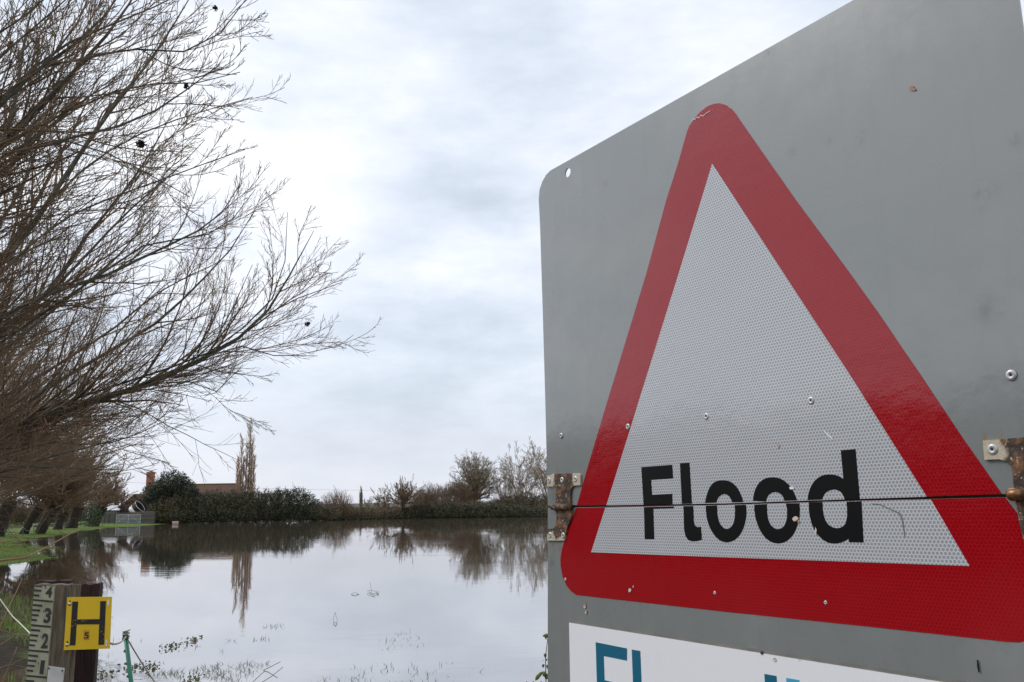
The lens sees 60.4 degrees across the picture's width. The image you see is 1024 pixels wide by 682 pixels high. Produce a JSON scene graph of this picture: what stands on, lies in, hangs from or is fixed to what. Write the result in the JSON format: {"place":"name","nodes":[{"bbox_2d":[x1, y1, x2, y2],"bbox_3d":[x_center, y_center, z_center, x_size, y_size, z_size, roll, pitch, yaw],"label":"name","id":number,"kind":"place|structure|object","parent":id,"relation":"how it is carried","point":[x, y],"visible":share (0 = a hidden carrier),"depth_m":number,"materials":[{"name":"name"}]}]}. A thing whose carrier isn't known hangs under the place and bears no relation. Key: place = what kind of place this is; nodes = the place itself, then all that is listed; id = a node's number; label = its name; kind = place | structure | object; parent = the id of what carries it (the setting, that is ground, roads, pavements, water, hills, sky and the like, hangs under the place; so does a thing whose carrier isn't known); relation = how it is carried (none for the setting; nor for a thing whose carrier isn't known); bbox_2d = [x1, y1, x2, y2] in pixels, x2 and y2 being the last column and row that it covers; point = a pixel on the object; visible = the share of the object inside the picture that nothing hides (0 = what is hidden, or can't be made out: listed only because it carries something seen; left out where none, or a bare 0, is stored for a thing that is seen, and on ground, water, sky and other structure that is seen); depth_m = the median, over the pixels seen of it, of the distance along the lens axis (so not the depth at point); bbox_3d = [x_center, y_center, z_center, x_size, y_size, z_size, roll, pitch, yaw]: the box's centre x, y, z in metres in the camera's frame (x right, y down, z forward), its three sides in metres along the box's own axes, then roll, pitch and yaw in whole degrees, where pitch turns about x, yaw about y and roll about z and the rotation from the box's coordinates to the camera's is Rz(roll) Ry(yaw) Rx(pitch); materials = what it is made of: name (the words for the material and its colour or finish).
{"place":"outdoors","nodes":[
{"label":"outdoors","id":0,"kind":"place"},
{"bbox_2d":[0,507,437,672],"bbox_3d":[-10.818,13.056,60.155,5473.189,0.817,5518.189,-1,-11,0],"label":"ground","id":1,"kind":"structure","parent":0,"point":[7,649],"depth_m":30.68,"materials":[{"name":"green plant"}]},
{"bbox_2d":[0,533,68,565],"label":"lawn grass","id":2,"kind":"structure","parent":1,"relation":"on","point":[25,547],"depth_m":37.09,"materials":[{"name":"green plant"}]},
{"bbox_2d":[0,529,79,681],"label":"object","id":3,"kind":"object","parent":1,"relation":"on","point":[15,594],"visible":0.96,"depth_m":4.17,"materials":[{"name":"green plant"}]},
{"bbox_2d":[0,423,91,536],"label":"pollard willow","id":4,"kind":"object","parent":1,"relation":"on","point":[4,519],"visible":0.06,"depth_m":54.06,"materials":[{"name":"brown plant"}]},
{"bbox_2d":[0,351,104,504],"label":"willow tree","id":5,"kind":"object","parent":1,"relation":"on","point":[49,423],"visible":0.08,"depth_m":40.37,"materials":[{"name":"brown plant"}]},
{"bbox_2d":[4,521,102,538],"bbox_3d":[-35.135,14.217,67.062,2.116,0.610,35.511,2,-11,-16],"label":"rope fence","id":6,"kind":"object","parent":1,"relation":"on","point":[36,526],"visible":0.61,"depth_m":63.24,"materials":[{"name":"fabric"}]},
{"bbox_2d":[1,494,107,524],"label":"brown thicket","id":7,"kind":"object","parent":1,"relation":"on","point":[22,516],"visible":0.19,"depth_m":96.88,"materials":[{"name":"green plant"}]},
{"bbox_2d":[29,583,81,681],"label":"gauge post","id":8,"kind":"object","parent":1,"relation":"on","point":[60,656],"visible":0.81,"depth_m":3.27,"materials":[{"name":"brown wood"}]},
{"bbox_2d":[0,599,29,633],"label":"slack cord","id":9,"kind":"object","parent":8,"relation":"attached to","point":[14,617],"visible":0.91,"depth_m":3.93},
{"bbox_2d":[26,586,55,681],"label":"depth gauge","id":10,"kind":"object","parent":8,"relation":"attached to","point":[40,634],"visible":1,"depth_m":3.28,"materials":[{"name":"white plastic"}]},
{"bbox_2d":[47,666,64,681],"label":"blank card","id":11,"kind":"object","parent":8,"relation":"attached to","point":[55,674],"visible":1,"depth_m":3.23,"materials":[{"name":"white plastic"}]},
{"bbox_2d":[19,432,103,533],"bbox_3d":[-31.564,9.250,60.633,6.683,8.489,5.903,-11,-15,44],"label":"pollard willow","id":12,"kind":"object","parent":1,"relation":"on","point":[31,519],"visible":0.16,"depth_m":59.85,"materials":[{"name":"brown plant"}]},
{"bbox_2d":[1,359,126,521],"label":"willow tree","id":13,"kind":"object","parent":1,"relation":"on","point":[58,469],"visible":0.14,"depth_m":48.39,"materials":[{"name":"brown plant"}]},
{"bbox_2d":[37,578,103,681],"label":"post","id":14,"kind":"object","parent":1,"relation":"on","point":[86,665],"visible":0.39,"depth_m":3.47,"materials":[{"name":"brown wood"}]},
{"bbox_2d":[64,597,111,649],"bbox_3d":[-1.573,1.047,3.267,0.159,0.190,0.008,2,-11,-14],"label":"hydrant plate","id":15,"kind":"object","parent":14,"relation":"attached to","point":[88,623],"visible":1,"depth_m":3.27,"materials":[{"name":"yellow paint"}]},
{"bbox_2d":[0,593,141,681],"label":"bank grass","id":16,"kind":"structure","parent":1,"relation":"on","point":[9,621],"depth_m":12.69,"materials":[{"name":"green plant"}]},
{"bbox_2d":[34,455,109,529],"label":"pollard willow","id":17,"kind":"object","parent":1,"relation":"on","point":[58,525],"visible":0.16,"depth_m":72.58,"materials":[{"name":"brown plant"}]},
{"bbox_2d":[29,438,115,533],"bbox_3d":[-30.784,9.794,60.772,6.454,7.386,6.249,-5,-11,21],"label":"pollard willow","id":18,"kind":"object","parent":1,"relation":"on","point":[43,527],"visible":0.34,"depth_m":60.47,"materials":[{"name":"brown plant"}]},
{"bbox_2d":[34,437,119,531],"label":"pollard willow","id":19,"kind":"object","parent":1,"relation":"on","point":[44,517],"visible":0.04,"depth_m":65.20,"materials":[{"name":"brown plant"}]},
{"bbox_2d":[0,255,182,517],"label":"willow tree","id":20,"kind":"object","parent":1,"relation":"on","point":[13,479],"visible":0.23,"depth_m":27.64,"materials":[{"name":"brown plant"}]},
{"bbox_2d":[0,292,185,487],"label":"willow tree","id":21,"kind":"object","parent":1,"relation":"on","point":[35,474],"visible":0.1,"depth_m":33.48,"materials":[{"name":"brown plant"}]},
{"bbox_2d":[79,500,109,526],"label":"ivy growth","id":22,"kind":"object","parent":1,"relation":"on","point":[94,517],"visible":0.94,"depth_m":82.83,"materials":[{"name":"green plant"}]},
{"bbox_2d":[64,462,127,527],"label":"pollard willow","id":23,"kind":"object","parent":1,"relation":"on","point":[76,512],"visible":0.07,"depth_m":77.70,"materials":[{"name":"brown plant"}]},
{"bbox_2d":[101,505,119,522],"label":"shed","id":24,"kind":"structure","parent":1,"relation":"on","point":[117,509],"depth_m":100.84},
{"bbox_2d":[104,511,116,523],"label":"rail fence","id":25,"kind":"object","parent":1,"relation":"on","point":[110,512],"visible":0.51,"depth_m":99.21,"materials":[{"name":"grey wood"}]},
{"bbox_2d":[89,471,131,506],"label":"bare shrub tree","id":26,"kind":"object","parent":1,"relation":"on","point":[114,497],"visible":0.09,"depth_m":110.76,"materials":[{"name":"brown plant"}]},
{"bbox_2d":[87,466,151,525],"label":"pollard willow","id":27,"kind":"object","parent":1,"relation":"on","point":[107,502],"visible":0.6,"depth_m":85.56,"materials":[{"name":"brown plant"}]},
{"bbox_2d":[108,488,141,505],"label":"bare shrub tree","id":28,"kind":"object","parent":1,"relation":"on","point":[119,502],"visible":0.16,"depth_m":116.20,"materials":[{"name":"brown plant"}]},
{"bbox_2d":[122,632,132,681],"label":"green stake","id":29,"kind":"object","parent":1,"relation":"on","point":[126,651],"visible":0.93,"depth_m":5.33,"materials":[{"name":"plastic"}]},
{"bbox_2d":[110,629,154,681],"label":"tied cord","id":30,"kind":"object","parent":29,"relation":"attached to","point":[125,637],"visible":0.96,"depth_m":5.44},
{"bbox_2d":[116,514,140,521],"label":"field gate","id":31,"kind":"structure","parent":1,"relation":"on","point":[128,518],"depth_m":96.65,"materials":[{"name":"metal"}]},
{"bbox_2d":[116,512,155,523],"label":"board fence","id":32,"kind":"object","parent":1,"relation":"on","point":[150,518],"visible":0.82,"depth_m":98.15,"materials":[{"name":"grey wood"}]},
{"bbox_2d":[0,0,272,326],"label":"willow tree","id":33,"kind":"object","parent":1,"relation":"on","point":[10,134],"visible":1,"depth_m":11.96,"materials":[{"name":"brown plant"}]},
{"bbox_2d":[129,501,144,512],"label":"round tub","id":34,"kind":"object","parent":1,"relation":"on","point":[139,507],"visible":0.79,"depth_m":99.21,"materials":[{"name":"white paint"}]},
{"bbox_2d":[118,494,161,520],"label":"barn","id":35,"kind":"structure","parent":1,"relation":"on","point":[123,509],"depth_m":101.35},
{"bbox_2d":[0,0,290,407],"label":"willow tree","id":36,"kind":"object","parent":1,"relation":"on","point":[56,286],"visible":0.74,"depth_m":17.12,"materials":[{"name":"brown plant"}]},
{"bbox_2d":[144,492,186,523],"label":"hedge bush","id":37,"kind":"object","parent":1,"relation":"on","point":[167,516],"visible":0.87,"depth_m":99.72,"materials":[{"name":"green plant"}]},
{"bbox_2d":[141,468,199,513],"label":"evergreen tree","id":38,"kind":"object","parent":1,"relation":"on","point":[170,486],"visible":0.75,"depth_m":101.86,"materials":[{"name":"green plant"}]},
{"bbox_2d":[0,177,381,551],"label":"willow tree","id":39,"kind":"object","parent":1,"relation":"on","point":[18,427],"visible":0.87,"depth_m":19.57,"materials":[{"name":"brown plant"}]},
{"bbox_2d":[145,472,236,518],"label":"house","id":40,"kind":"structure","parent":1,"relation":"on","point":[215,486],"depth_m":115.14,"materials":[{"name":"brick"}]},
{"bbox_2d":[167,487,256,522],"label":"hedge bush","id":41,"kind":"object","parent":1,"relation":"on","point":[205,508],"visible":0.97,"depth_m":101.58,"materials":[{"name":"green plant"}]},
{"bbox_2d":[234,417,256,506],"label":"poplar tree","id":42,"kind":"object","parent":1,"relation":"on","point":[248,482],"visible":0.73,"depth_m":110.92,"materials":[{"name":"brown plant"}]},
{"bbox_2d":[358,486,362,506],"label":"poplar tree","id":43,"kind":"object","parent":1,"relation":"on","point":[361,496],"visible":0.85,"depth_m":324.92,"materials":[{"name":"green plant"}]},
{"bbox_2d":[363,496,376,506],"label":"distant tree","id":44,"kind":"object","parent":1,"relation":"on","point":[369,500],"visible":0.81,"depth_m":353.50,"materials":[{"name":"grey plant"}]},
{"bbox_2d":[331,505,409,519],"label":"scrub","id":45,"kind":"object","parent":1,"relation":"on","point":[373,514],"visible":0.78,"depth_m":113.98,"materials":[{"name":"brown plant"}]},
{"bbox_2d":[340,502,409,510],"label":"field hedge","id":46,"kind":"object","parent":1,"relation":"on","point":[367,507],"visible":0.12,"depth_m":148.94,"materials":[{"name":"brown plant"}]},
{"bbox_2d":[368,487,398,510],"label":"bare shrub tree","id":47,"kind":"object","parent":1,"relation":"on","point":[377,503],"visible":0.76,"depth_m":118.80,"materials":[{"name":"brown plant"}]},
{"bbox_2d":[377,474,425,513],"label":"pollard willow","id":48,"kind":"object","parent":1,"relation":"on","point":[404,496],"visible":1,"depth_m":116.18,"materials":[{"name":"plant"}]},
{"bbox_2d":[410,478,483,509],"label":"brown thicket","id":49,"kind":"object","parent":1,"relation":"on","point":[438,495],"visible":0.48,"depth_m":120.58,"materials":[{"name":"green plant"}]},
{"bbox_2d":[432,498,490,517],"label":"thicket bush","id":50,"kind":"object","parent":1,"relation":"on","point":[456,510],"visible":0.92,"depth_m":115.20,"materials":[{"name":"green plant"}]},
{"bbox_2d":[444,449,504,499],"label":"round crowned tree","id":51,"kind":"object","parent":1,"relation":"on","point":[481,480],"visible":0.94,"depth_m":121.69,"materials":[{"name":"brown plant"}]},
{"bbox_2d":[490,456,524,495],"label":"open bare tree","id":52,"kind":"object","parent":1,"relation":"on","point":[497,483],"visible":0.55,"depth_m":128.31,"materials":[{"name":"brown plant"}]},
{"bbox_2d":[477,500,548,516],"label":"thicket bush","id":53,"kind":"object","parent":1,"relation":"on","point":[497,510],"visible":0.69,"depth_m":114.33,"materials":[{"name":"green plant"}]},
{"bbox_2d":[486,481,549,513],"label":"tall thicket","id":54,"kind":"object","parent":1,"relation":"on","point":[542,499],"visible":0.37,"depth_m":120.15,"materials":[{"name":"brown plant"}]},
{"bbox_2d":[497,440,546,496],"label":"open bare tree","id":55,"kind":"object","parent":1,"relation":"on","point":[519,467],"visible":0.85,"depth_m":125.48,"materials":[{"name":"brown plant"}]},
{"bbox_2d":[517,436,546,496],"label":"open bare tree","id":56,"kind":"object","parent":1,"relation":"on","point":[542,479],"visible":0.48,"depth_m":125.13,"materials":[{"name":"brown plant"}]},
{"bbox_2d":[526,633,547,681],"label":"leafy shoot","id":57,"kind":"object","parent":1,"relation":"on","point":[539,674],"visible":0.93,"depth_m":2.00,"materials":[{"name":"green plant"}]},
{"bbox_2d":[539,0,1023,681],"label":"flood sign","id":58,"kind":"object","parent":1,"relation":"on","point":[783,308],"visible":1,"depth_m":1.39,"materials":[{"name":"metal"}]},
{"bbox_2d":[0,516,547,681],"bbox_3d":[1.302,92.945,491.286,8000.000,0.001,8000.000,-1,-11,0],"label":"water","id":59,"kind":"structure","parent":0,"point":[462,599],"depth_m":16.20,"materials":[{"name":"grey liquid"}]},
{"bbox_2d":[97,667,116,676],"bbox_3d":[-4.045,3.277,8.713,0.275,0.068,0.444,-7,-12,29],"label":"waterweed","id":60,"kind":"object","parent":59,"relation":"on","point":[106,673],"visible":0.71,"depth_m":8.70,"materials":[{"name":"green plant"}]},
{"bbox_2d":[117,660,154,671],"bbox_3d":[-3.920,3.361,9.150,0.310,0.066,0.633,-1,-11,0],"label":"waterweed","id":61,"kind":"object","parent":59,"relation":"on","point":[136,665],"visible":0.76,"depth_m":9.10,"materials":[{"name":"green plant"}]},
{"bbox_2d":[132,660,159,670],"bbox_3d":[-3.686,3.334,9.090,0.292,0.085,0.484,-6,-12,26],"label":"waterweed","id":62,"kind":"object","parent":59,"relation":"on","point":[149,665],"visible":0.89,"depth_m":9.02,"materials":[{"name":"green plant"}]},
{"bbox_2d":[159,641,191,648],"bbox_3d":[-4.011,3.594,10.409,0.261,0.077,0.442,-2,-11,9],"label":"waterweed","id":63,"kind":"object","parent":59,"relation":"on","point":[171,644],"visible":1,"depth_m":10.42,"materials":[{"name":"green plant"}]},
{"bbox_2d":[180,635,202,643],"bbox_3d":[-3.969,3.694,10.962,0.269,0.073,0.661,-1,-11,0],"label":"waterweed","id":64,"kind":"object","parent":59,"relation":"on","point":[194,639],"visible":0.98,"depth_m":10.88,"materials":[{"name":"green plant"}]},
{"bbox_2d":[179,671,209,681],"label":"waterweed","id":65,"kind":"object","parent":59,"relation":"on","point":[189,677],"visible":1,"depth_m":8.35,"materials":[{"name":"green plant"}]},
{"bbox_2d":[24,624,483,681],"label":"drowned grass","id":66,"kind":"structure","parent":59,"relation":"on","point":[257,667],"depth_m":8.76,"materials":[{"name":"green plant"}]},
{"bbox_2d":[241,488,281,521],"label":"hedge bush","id":67,"kind":"object","parent":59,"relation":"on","point":[264,510],"visible":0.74,"depth_m":103.90,"materials":[{"name":"green plant"}]},
{"bbox_2d":[253,661,282,681],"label":"dead stick","id":68,"kind":"object","parent":59,"relation":"on","point":[270,673],"visible":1,"depth_m":8.35,"materials":[{"name":"brown wood"}]},
{"bbox_2d":[270,486,291,521],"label":"hedge bush","id":69,"kind":"object","parent":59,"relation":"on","point":[280,512],"visible":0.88,"depth_m":104.60,"materials":[{"name":"green plant"}]},
{"bbox_2d":[282,486,326,520],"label":"hedge bush","id":70,"kind":"object","parent":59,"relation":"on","point":[298,509],"visible":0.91,"depth_m":105.83,"materials":[{"name":"green plant"}]},
{"bbox_2d":[309,503,342,520],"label":"hedge bush","id":71,"kind":"object","parent":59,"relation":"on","point":[333,515],"visible":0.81,"depth_m":107.65,"materials":[{"name":"green plant"}]},
{"bbox_2d":[320,489,361,518],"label":"shrub","id":72,"kind":"object","parent":59,"relation":"on","point":[337,501],"visible":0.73,"depth_m":110.64,"materials":[{"name":"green plant"}]},
{"bbox_2d":[391,499,446,518],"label":"thicket bush","id":73,"kind":"object","parent":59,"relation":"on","point":[419,511],"visible":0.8,"depth_m":116.16,"materials":[{"name":"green plant"}]},
{"bbox_2d":[18,501,540,510],"bbox_3d":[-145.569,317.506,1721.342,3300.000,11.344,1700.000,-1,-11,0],"label":"hills","id":74,"kind":"structure","parent":0,"point":[357,504],"depth_m":1084.37,"materials":[{"name":"green plant"}]},
{"bbox_2d":[0,0,1023,506],"label":"sky","id":75,"kind":"structure","parent":0,"point":[425,136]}
]}

